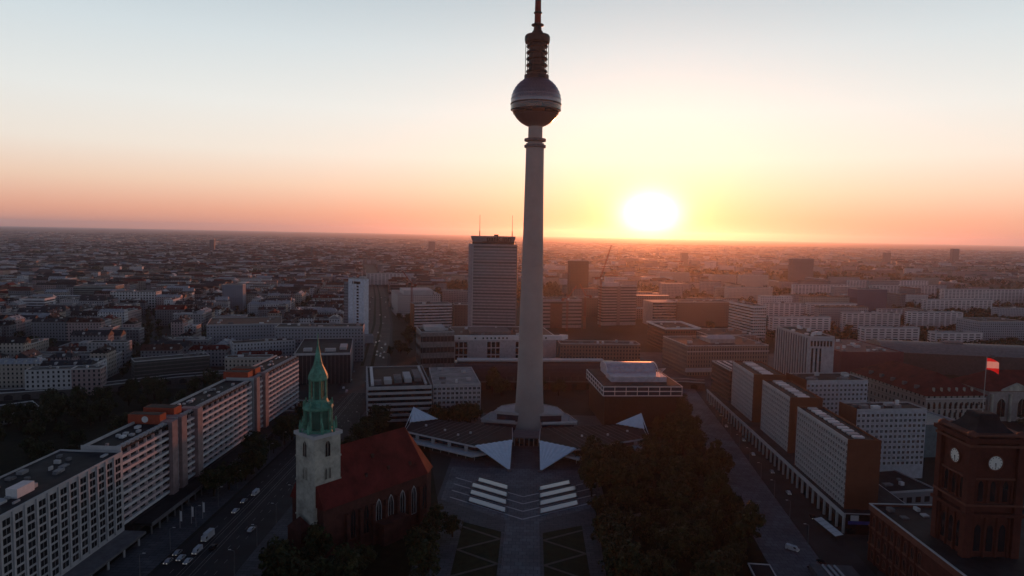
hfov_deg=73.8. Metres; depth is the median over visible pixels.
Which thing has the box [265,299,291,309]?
tenement
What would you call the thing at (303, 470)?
window
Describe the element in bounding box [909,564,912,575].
window
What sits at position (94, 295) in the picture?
tenement
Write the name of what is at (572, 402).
ground
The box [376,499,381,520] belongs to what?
window
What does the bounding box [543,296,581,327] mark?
striped store
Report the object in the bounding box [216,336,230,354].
tenement
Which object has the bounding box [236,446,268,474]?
tree
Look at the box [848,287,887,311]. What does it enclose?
dark blue block
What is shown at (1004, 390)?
court hall
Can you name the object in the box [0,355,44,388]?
tenement
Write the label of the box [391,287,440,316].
stepped white block
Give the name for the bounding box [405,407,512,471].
pavilion
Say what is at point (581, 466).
tree
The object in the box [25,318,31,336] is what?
tenement
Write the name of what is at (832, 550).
arcade street
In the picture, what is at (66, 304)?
tenement
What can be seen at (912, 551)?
window
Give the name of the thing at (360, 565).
tree
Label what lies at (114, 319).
tenement
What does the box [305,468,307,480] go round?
window
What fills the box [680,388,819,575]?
promenade
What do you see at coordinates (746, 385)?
panel apartment block
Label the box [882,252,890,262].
skyline tower
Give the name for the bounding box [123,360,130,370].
tree
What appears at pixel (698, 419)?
tree
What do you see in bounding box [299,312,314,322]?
tenement
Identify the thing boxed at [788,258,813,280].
grey twin tower
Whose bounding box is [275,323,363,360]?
blue grey wing
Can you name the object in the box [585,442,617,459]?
tree
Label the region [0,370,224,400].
railway viaduct
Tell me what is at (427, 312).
banded block
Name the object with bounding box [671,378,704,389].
railway viaduct
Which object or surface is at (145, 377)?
tree
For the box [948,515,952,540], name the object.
window
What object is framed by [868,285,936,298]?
long panel slab
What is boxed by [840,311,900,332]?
panel slab
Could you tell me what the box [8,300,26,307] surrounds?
tenement
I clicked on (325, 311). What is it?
tenement
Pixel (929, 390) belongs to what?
courthouse
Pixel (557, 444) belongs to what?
pavilion
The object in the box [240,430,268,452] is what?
tree
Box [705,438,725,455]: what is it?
tree
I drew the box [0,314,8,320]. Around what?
tenement
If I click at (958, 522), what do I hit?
window
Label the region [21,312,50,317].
tenement
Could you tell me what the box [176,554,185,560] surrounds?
car
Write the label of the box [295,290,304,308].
tenement
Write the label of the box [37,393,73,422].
tree
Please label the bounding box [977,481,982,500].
window
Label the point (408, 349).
tree
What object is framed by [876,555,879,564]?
window
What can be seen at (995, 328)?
blue white block
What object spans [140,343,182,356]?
tenement
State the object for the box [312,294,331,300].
tenement
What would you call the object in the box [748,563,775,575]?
kiosk
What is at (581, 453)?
tree
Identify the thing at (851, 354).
pink mall
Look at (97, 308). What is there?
tenement
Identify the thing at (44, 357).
tenement
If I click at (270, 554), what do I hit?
tree
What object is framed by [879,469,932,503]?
hall
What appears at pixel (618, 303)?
striped tower
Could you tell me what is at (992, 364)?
flag
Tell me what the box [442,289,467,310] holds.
white back block
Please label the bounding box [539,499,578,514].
water basin
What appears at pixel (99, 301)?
tenement
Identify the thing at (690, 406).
tree
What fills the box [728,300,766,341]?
white office
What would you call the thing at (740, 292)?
building
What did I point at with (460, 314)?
brown side block
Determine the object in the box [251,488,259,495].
van
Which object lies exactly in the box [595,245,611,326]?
tower crane
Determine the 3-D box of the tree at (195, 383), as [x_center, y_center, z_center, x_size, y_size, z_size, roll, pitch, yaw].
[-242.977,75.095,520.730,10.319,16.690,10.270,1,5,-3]
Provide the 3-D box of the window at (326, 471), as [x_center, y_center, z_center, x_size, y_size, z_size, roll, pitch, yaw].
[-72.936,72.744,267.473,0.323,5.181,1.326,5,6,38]
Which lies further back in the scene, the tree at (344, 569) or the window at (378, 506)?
the window at (378, 506)
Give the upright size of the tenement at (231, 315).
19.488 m
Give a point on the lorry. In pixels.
(208, 534)
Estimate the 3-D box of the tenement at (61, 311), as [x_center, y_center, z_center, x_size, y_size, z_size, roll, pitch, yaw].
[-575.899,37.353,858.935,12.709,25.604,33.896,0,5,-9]
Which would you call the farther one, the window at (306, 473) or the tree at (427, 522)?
the tree at (427, 522)
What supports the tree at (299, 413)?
on the pavement at (154, 547)
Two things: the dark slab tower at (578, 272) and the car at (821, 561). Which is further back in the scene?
the dark slab tower at (578, 272)
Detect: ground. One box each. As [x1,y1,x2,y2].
[0,226,1023,575]
[596,427,766,575]
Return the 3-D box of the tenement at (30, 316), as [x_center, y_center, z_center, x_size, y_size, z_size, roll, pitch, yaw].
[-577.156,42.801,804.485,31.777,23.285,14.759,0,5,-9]
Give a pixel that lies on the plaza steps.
(518, 502)
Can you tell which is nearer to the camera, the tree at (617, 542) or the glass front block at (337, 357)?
the tree at (617, 542)
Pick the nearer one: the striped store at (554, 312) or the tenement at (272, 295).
the striped store at (554, 312)
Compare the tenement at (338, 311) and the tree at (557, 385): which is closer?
the tree at (557, 385)
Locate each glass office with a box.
[74,284,123,294]
[710,360,733,410]
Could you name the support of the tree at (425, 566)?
on the plaza
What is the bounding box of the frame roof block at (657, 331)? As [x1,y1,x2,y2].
[646,321,700,350]
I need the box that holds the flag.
[987,358,998,373]
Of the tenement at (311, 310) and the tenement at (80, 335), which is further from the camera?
the tenement at (311, 310)
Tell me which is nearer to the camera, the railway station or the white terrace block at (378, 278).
the railway station
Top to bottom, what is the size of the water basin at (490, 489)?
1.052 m
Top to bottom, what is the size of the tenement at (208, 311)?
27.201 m
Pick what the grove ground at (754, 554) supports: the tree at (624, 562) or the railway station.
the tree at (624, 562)
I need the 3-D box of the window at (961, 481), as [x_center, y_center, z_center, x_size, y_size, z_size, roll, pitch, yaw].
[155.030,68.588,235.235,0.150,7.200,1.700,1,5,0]
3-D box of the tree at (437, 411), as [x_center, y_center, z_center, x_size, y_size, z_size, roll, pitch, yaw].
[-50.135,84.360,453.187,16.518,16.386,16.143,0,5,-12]
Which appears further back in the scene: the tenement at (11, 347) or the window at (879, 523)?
the tenement at (11, 347)
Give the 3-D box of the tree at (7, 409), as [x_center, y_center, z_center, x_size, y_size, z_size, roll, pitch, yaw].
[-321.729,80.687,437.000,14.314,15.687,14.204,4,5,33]
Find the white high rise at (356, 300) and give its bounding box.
[344,276,368,333]
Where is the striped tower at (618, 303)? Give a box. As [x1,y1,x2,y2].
[597,282,636,325]
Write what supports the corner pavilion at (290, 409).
on the ground at (572, 402)
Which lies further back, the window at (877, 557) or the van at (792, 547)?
the van at (792, 547)
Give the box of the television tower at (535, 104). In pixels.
[510,0,560,430]
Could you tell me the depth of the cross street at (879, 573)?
265.71 m
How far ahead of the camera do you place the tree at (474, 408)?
460.72 m
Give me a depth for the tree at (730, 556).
255.49 m
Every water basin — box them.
[467,496,506,512]
[469,488,506,505]
[471,482,507,497]
[477,476,508,490]
[539,479,570,491]
[539,485,576,498]
[539,492,577,506]
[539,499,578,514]
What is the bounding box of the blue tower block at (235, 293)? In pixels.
[222,283,245,309]
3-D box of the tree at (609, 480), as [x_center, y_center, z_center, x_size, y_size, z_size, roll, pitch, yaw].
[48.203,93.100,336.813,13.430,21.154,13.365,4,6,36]
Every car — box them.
[163,558,173,564]
[172,549,182,555]
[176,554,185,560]
[182,558,192,564]
[208,544,217,549]
[247,526,255,531]
[816,559,825,563]
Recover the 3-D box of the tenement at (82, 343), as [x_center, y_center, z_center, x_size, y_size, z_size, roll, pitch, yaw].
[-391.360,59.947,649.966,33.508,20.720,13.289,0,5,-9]
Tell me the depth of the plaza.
311.25 m
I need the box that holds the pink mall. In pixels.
[833,339,903,373]
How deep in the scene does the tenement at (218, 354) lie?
638.38 m
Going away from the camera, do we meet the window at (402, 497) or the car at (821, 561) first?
the car at (821, 561)
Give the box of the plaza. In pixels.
[409,413,646,575]
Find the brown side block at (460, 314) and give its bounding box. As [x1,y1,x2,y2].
[453,303,467,326]
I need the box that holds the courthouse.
[850,360,987,419]
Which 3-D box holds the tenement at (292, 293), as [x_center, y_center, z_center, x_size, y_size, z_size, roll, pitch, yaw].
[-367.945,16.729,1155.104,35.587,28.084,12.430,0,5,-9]
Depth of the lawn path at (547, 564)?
276.75 m
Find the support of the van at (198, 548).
on the avenue at (245, 543)
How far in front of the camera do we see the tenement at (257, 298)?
1048.05 m
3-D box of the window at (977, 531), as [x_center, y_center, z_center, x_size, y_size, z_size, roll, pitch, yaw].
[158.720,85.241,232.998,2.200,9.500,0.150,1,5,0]
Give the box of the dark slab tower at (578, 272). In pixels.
[567,260,588,296]
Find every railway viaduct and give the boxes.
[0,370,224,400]
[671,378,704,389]
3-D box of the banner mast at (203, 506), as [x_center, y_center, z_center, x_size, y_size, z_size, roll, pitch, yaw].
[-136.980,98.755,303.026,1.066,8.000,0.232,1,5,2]
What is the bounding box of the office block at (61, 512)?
[0,449,145,575]
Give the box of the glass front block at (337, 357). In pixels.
[293,338,352,383]
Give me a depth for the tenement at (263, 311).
947.22 m
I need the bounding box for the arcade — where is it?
[707,389,905,534]
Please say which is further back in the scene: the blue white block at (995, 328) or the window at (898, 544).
the blue white block at (995, 328)
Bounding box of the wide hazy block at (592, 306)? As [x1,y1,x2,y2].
[574,296,597,315]
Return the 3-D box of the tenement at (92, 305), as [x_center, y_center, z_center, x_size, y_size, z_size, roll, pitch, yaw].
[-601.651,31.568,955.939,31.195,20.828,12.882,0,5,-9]
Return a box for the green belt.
[14,281,1023,348]
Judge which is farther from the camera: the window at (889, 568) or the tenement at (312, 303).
the tenement at (312, 303)
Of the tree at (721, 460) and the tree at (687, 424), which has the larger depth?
the tree at (687, 424)
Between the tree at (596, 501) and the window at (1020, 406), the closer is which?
the tree at (596, 501)
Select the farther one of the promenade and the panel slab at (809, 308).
the panel slab at (809, 308)
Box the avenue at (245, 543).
[153,264,392,575]
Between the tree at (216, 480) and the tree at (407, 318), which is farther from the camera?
the tree at (407, 318)
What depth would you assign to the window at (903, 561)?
251.83 m
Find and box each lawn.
[450,522,500,575]
[543,526,589,575]
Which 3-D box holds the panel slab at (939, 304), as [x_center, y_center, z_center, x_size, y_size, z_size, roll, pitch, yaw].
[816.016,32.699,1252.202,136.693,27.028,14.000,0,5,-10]
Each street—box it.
[121,310,160,378]
[696,386,875,575]
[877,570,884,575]
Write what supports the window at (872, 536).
in the town hall
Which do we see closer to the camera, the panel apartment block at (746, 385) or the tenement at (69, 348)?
the panel apartment block at (746, 385)
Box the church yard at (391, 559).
[261,423,437,575]
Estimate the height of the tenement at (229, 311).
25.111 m
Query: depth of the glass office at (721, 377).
518.97 m
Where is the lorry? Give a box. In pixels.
[201,528,214,541]
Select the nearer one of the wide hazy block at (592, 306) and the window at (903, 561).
the window at (903, 561)
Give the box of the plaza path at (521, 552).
[441,467,604,575]
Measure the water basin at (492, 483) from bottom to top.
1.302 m
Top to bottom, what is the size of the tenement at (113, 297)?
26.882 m
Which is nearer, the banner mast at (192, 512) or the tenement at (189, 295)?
the banner mast at (192, 512)
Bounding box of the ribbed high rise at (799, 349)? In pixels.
[774,326,834,374]
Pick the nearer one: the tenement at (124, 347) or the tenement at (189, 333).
the tenement at (124, 347)
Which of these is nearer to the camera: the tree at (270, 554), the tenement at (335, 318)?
the tree at (270, 554)
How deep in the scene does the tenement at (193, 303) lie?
976.67 m
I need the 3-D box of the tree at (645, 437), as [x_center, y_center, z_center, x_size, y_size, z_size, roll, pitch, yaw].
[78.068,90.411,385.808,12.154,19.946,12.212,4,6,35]
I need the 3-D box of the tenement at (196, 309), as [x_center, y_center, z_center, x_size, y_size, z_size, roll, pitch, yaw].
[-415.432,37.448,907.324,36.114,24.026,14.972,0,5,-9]
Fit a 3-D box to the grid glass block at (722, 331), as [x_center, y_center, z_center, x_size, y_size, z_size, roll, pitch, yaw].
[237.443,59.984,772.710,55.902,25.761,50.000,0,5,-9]
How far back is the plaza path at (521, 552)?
328.29 m
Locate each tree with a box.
[0,402,20,425]
[12,401,40,423]
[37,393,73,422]
[38,387,65,402]
[64,444,80,449]
[66,385,89,405]
[90,386,114,401]
[104,412,130,431]
[116,385,139,405]
[118,367,127,376]
[122,378,140,392]
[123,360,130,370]
[140,375,157,386]
[141,375,168,399]
[144,332,152,337]
[173,388,188,400]
[184,375,200,392]
[198,464,230,495]
[199,367,219,384]
[200,377,220,388]
[215,460,246,489]
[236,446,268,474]
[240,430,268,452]
[257,534,300,575]
[267,552,311,575]
[271,415,296,444]
[282,413,301,439]
[290,407,302,418]
[293,401,307,417]
[301,522,333,557]
[327,540,359,575]
[327,548,367,575]
[341,435,358,443]
[348,422,372,438]
[352,540,377,572]
[358,416,374,432]
[367,403,393,432]
[369,413,389,433]
[387,346,393,355]
[403,346,412,354]
[403,526,440,553]
[404,314,409,325]
[406,538,440,575]
[419,517,446,538]
[424,503,448,531]
[427,402,447,419]
[441,514,463,536]
[442,408,453,420]
[448,403,468,421]
[459,401,482,422]
[461,400,482,420]
[550,379,567,395]
[572,442,600,459]
[577,461,598,490]
[579,448,604,464]
[580,460,605,496]
[581,434,603,447]
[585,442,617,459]
[587,494,609,513]
[590,515,629,546]
[591,512,610,533]
[596,455,626,488]
[596,524,633,563]
[598,539,648,575]
[600,531,630,564]
[604,440,625,455]
[621,446,646,462]
[638,432,660,456]
[669,414,698,453]
[670,427,707,453]
[676,393,687,403]
[676,400,692,410]
[677,400,693,417]
[689,415,703,428]
[694,549,740,575]
[695,429,708,451]
[703,465,730,497]
[704,450,734,473]
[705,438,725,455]
[716,546,742,575]
[719,543,747,564]
[731,494,744,508]
[732,500,766,552]
[844,324,853,331]
[1015,411,1023,425]
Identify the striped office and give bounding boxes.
[643,299,728,325]
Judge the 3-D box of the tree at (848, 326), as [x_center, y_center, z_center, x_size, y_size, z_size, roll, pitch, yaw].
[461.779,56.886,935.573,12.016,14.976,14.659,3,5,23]
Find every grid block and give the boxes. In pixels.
[786,372,867,414]
[838,400,926,477]
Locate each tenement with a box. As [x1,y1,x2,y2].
[0,296,16,305]
[0,304,11,312]
[0,312,21,314]
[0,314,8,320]
[0,321,16,336]
[0,337,30,357]
[0,353,8,358]
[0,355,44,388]
[3,314,25,336]
[7,315,38,318]
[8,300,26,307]
[13,348,41,357]
[16,307,48,312]
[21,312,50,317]
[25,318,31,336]
[25,365,76,389]
[31,316,68,340]
[31,338,48,351]
[32,293,56,301]
[33,356,49,359]
[40,357,96,365]
[41,304,69,316]
[41,351,77,355]
[45,307,65,316]
[45,344,86,351]
[47,313,62,317]
[48,302,76,306]
[48,350,79,359]
[58,342,77,346]
[60,298,79,303]
[66,316,104,340]
[69,306,82,316]
[70,310,97,316]
[70,328,113,341]
[71,363,106,394]
[76,351,122,373]
[77,303,92,310]
[77,303,95,307]
[78,339,107,345]
[79,296,107,305]
[80,294,105,296]
[86,340,131,366]
[86,358,106,370]
[89,316,121,327]
[90,344,116,378]
[93,304,113,310]
[97,329,125,339]
[98,307,127,326]
[99,325,119,329]
[101,318,111,324]
[103,300,118,305]
[103,314,117,324]
[107,295,117,302]
[113,305,141,322]
[114,304,131,305]
[119,299,147,314]
[119,302,139,305]
[120,327,143,344]
[122,317,140,326]
[125,308,137,319]
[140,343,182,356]
[150,339,192,353]
[154,305,186,325]
[156,293,182,304]
[156,334,173,340]
[164,297,179,304]
[171,315,187,336]
[172,336,211,345]
[173,293,186,300]
[173,312,205,330]
[175,299,203,305]
[178,328,195,336]
[182,315,193,323]
[183,292,191,298]
[184,307,214,317]
[184,324,200,336]
[188,343,229,366]
[196,306,211,324]
[197,301,213,308]
[202,296,214,300]
[204,300,229,308]
[213,305,224,311]
[214,309,220,314]
[215,296,229,301]
[215,314,247,317]
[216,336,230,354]
[221,307,233,313]
[225,353,272,370]
[237,349,281,355]
[248,300,264,315]
[252,295,262,301]
[258,305,285,317]
[262,290,282,294]
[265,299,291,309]
[268,292,279,298]
[268,308,279,315]
[269,297,291,309]
[277,303,287,311]
[282,313,295,322]
[282,317,293,322]
[283,290,305,299]
[284,311,314,322]
[290,309,317,316]
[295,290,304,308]
[296,306,321,309]
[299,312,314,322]
[308,300,329,305]
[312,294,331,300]
[313,307,336,314]
[314,318,328,322]
[315,303,338,306]
[315,316,341,322]
[316,313,342,322]
[323,307,343,310]
[329,300,343,306]
[329,313,341,322]
[332,295,343,299]
[332,308,343,322]
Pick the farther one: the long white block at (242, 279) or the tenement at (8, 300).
the long white block at (242, 279)
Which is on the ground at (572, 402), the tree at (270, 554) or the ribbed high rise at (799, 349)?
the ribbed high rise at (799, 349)
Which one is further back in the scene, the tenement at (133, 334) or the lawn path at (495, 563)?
the tenement at (133, 334)
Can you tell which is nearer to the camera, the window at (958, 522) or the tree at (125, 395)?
the window at (958, 522)
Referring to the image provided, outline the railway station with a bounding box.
[455,358,611,389]
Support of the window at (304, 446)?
in the church
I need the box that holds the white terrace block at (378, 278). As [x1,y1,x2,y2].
[366,273,403,284]
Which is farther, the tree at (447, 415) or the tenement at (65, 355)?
the tenement at (65, 355)
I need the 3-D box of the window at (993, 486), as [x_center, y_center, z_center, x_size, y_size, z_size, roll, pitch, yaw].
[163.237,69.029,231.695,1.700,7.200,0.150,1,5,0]
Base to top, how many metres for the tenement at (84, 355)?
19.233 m
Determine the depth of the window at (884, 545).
265.08 m
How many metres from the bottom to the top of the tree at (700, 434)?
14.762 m
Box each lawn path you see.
[450,526,500,575]
[543,530,585,575]
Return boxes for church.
[287,336,432,561]
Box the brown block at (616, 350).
[557,340,639,361]
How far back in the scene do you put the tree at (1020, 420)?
470.00 m
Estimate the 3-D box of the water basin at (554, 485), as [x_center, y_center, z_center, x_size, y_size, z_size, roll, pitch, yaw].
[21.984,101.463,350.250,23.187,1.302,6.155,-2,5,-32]
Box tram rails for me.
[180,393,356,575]
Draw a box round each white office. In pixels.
[19,296,55,307]
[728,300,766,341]
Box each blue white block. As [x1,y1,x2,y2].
[956,317,1023,340]
[991,306,1023,317]
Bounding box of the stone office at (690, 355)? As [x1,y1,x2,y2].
[662,335,768,375]
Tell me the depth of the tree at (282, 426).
406.57 m
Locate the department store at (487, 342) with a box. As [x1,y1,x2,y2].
[450,326,567,362]
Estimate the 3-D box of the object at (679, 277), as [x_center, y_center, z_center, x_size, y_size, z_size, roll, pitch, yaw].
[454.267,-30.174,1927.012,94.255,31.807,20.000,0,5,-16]
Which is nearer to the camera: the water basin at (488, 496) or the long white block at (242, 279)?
the water basin at (488, 496)
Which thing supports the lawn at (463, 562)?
on the plaza
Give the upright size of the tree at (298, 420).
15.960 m
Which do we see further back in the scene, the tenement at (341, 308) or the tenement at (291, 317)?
the tenement at (341, 308)
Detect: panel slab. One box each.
[764,301,804,316]
[767,315,830,332]
[791,283,848,295]
[805,302,856,315]
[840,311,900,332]
[846,280,928,287]
[858,325,919,340]
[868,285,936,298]
[876,308,902,314]
[904,311,962,330]
[921,299,992,311]
[927,330,982,342]
[939,288,1023,305]
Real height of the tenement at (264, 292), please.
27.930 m
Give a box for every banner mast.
[191,506,193,522]
[202,502,204,518]
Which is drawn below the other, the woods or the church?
the church
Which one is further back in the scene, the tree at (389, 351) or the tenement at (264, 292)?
the tenement at (264, 292)
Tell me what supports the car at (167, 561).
on the avenue at (245, 543)
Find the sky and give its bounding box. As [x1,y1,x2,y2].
[0,0,1023,245]
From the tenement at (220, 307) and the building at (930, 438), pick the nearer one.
the building at (930, 438)
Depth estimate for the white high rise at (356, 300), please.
830.44 m
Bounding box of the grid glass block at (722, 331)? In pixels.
[696,328,755,340]
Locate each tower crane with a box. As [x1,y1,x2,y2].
[402,271,416,301]
[561,286,576,330]
[580,284,591,328]
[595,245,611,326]
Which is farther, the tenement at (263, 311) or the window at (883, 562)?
the tenement at (263, 311)
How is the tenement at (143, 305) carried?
on the ground at (572, 402)
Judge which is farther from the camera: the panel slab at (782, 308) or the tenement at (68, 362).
the panel slab at (782, 308)
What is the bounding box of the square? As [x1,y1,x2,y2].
[640,352,774,388]
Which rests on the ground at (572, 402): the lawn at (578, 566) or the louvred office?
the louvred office
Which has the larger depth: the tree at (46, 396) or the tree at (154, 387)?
the tree at (154, 387)
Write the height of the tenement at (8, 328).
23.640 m
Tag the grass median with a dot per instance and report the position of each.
(375, 348)
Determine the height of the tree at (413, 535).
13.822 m
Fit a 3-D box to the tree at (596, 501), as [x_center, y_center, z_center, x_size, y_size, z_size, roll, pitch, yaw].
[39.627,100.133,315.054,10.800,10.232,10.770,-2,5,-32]
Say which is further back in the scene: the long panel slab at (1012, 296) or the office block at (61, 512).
the long panel slab at (1012, 296)
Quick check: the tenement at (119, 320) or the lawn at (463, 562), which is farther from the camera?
the tenement at (119, 320)
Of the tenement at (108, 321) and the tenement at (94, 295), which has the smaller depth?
the tenement at (108, 321)
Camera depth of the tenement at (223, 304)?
982.49 m
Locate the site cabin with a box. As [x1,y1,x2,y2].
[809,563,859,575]
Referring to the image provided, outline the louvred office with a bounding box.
[131,351,209,378]
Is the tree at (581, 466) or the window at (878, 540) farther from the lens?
the tree at (581, 466)
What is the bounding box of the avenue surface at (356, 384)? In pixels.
[339,285,390,392]
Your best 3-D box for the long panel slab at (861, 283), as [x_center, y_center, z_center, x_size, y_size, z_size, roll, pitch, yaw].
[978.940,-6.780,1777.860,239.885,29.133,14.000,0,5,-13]
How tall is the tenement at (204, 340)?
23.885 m
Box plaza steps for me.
[450,477,594,518]
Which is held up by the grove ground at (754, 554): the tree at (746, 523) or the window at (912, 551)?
the tree at (746, 523)
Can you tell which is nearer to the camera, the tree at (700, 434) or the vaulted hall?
the tree at (700, 434)
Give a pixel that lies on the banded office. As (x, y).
(434, 345)
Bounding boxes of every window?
[302,440,306,457]
[302,466,304,479]
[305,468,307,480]
[324,467,327,479]
[325,440,330,457]
[328,466,330,478]
[350,508,355,539]
[363,503,368,534]
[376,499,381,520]
[388,494,393,515]
[400,490,404,512]
[411,486,415,514]
[422,482,426,509]
[850,515,858,520]
[870,550,873,559]
[871,532,874,545]
[872,516,875,528]
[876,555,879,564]
[877,537,880,550]
[878,521,881,532]
[882,560,885,570]
[883,542,886,555]
[884,525,887,537]
[888,566,891,575]
[889,548,892,560]
[890,530,893,543]
[895,553,899,566]
[896,535,900,548]
[902,558,905,572]
[903,541,907,554]
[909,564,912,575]
[910,546,914,559]
[917,552,921,565]
[940,510,944,535]
[944,469,947,488]
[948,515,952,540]
[951,473,955,492]
[955,520,959,545]
[959,477,962,497]
[973,525,980,550]
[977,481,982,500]
[985,525,992,551]
[990,481,995,501]
[996,398,1005,416]
[997,525,1005,551]
[1002,482,1007,501]
[1016,398,1023,416]
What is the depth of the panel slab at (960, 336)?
858.26 m
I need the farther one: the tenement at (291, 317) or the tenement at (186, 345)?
the tenement at (291, 317)
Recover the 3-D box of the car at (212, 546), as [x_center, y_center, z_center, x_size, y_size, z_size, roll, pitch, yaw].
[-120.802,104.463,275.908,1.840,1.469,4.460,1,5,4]
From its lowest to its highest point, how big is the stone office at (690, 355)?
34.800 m
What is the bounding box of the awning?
[814,517,842,536]
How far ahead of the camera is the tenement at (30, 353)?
573.43 m
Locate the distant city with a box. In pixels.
[0,231,1023,326]
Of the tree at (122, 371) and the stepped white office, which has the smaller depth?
the tree at (122, 371)
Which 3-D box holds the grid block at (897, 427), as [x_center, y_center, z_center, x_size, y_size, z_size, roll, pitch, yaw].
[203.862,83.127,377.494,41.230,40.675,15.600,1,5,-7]
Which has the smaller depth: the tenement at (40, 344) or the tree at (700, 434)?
the tree at (700, 434)
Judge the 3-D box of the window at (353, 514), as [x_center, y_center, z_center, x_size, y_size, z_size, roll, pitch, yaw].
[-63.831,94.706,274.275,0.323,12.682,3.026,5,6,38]
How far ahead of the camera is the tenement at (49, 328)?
760.21 m
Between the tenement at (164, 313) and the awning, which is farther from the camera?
the tenement at (164, 313)
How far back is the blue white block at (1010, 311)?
1134.01 m
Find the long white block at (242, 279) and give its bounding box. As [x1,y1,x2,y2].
[205,277,271,281]
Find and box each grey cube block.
[104,266,121,271]
[129,266,143,270]
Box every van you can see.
[191,544,202,554]
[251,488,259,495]
[785,543,799,551]
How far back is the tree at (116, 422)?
411.90 m
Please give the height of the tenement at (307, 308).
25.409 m
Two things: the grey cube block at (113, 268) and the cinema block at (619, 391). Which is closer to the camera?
the cinema block at (619, 391)
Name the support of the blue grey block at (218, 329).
on the ground at (572, 402)
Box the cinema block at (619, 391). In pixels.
[586,361,682,426]
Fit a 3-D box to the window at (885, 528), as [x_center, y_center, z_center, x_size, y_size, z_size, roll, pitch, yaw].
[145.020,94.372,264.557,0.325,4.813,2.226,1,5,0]
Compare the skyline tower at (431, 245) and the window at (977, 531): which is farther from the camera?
the skyline tower at (431, 245)
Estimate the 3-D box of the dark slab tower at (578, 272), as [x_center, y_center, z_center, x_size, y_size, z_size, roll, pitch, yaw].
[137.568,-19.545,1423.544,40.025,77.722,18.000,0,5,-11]
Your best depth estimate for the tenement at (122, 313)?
844.87 m
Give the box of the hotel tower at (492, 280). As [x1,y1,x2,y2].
[467,215,517,326]
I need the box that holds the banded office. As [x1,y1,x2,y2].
[416,324,453,367]
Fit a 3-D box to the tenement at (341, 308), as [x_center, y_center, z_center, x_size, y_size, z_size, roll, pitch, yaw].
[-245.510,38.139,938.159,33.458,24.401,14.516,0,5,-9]
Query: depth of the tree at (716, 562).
247.47 m
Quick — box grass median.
[360,285,381,365]
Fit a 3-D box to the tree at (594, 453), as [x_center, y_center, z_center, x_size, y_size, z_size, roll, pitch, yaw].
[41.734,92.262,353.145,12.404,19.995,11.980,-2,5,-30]
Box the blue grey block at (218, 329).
[206,316,281,344]
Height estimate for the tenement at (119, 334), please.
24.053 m
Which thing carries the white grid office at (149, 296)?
on the ground at (572, 402)
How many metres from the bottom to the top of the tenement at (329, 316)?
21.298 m
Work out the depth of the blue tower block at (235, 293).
1078.50 m
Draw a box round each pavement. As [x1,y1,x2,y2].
[97,426,298,575]
[234,411,366,575]
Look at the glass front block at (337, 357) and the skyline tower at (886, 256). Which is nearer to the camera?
the glass front block at (337, 357)
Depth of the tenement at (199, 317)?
859.25 m
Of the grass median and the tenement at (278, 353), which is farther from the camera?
the grass median
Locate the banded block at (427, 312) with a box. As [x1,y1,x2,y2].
[410,301,451,328]
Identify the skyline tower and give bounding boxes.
[210,239,214,249]
[428,241,435,250]
[680,252,687,264]
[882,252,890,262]
[949,248,959,261]
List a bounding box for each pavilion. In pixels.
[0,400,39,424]
[284,400,307,412]
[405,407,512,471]
[538,413,647,472]
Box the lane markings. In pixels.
[170,396,359,574]
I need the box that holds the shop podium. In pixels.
[124,412,295,534]
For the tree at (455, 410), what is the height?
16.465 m
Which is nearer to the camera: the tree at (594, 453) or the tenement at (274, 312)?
the tree at (594, 453)
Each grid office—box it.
[110,290,161,309]
[429,367,480,419]
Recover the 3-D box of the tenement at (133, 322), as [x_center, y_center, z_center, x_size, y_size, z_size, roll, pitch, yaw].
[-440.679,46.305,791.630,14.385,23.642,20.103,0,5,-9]
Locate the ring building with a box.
[481,403,577,445]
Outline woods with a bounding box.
[16,250,1023,320]
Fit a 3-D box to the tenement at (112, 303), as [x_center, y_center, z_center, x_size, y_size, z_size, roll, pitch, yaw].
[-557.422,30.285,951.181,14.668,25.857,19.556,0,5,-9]
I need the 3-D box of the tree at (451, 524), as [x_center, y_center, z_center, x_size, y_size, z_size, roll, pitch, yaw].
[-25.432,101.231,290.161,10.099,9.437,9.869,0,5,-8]
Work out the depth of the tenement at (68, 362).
545.49 m
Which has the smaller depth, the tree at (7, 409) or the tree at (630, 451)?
the tree at (630, 451)
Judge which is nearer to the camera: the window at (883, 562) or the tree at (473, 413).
the window at (883, 562)
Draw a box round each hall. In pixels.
[864,339,1023,375]
[867,357,1023,575]
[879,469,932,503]
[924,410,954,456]
[952,370,1023,421]
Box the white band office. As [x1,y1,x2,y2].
[366,365,431,422]
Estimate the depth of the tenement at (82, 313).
839.78 m
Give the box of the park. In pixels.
[0,388,203,475]
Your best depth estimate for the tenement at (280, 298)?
1027.70 m
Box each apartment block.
[81,411,178,524]
[143,379,251,487]
[223,355,298,431]
[230,337,294,356]
[731,361,786,421]
[760,379,822,452]
[794,406,881,509]
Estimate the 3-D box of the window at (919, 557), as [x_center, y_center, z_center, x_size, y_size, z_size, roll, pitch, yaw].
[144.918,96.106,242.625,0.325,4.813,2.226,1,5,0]
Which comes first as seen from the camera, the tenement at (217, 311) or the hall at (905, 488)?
the hall at (905, 488)
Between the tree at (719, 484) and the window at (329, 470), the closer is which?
the window at (329, 470)

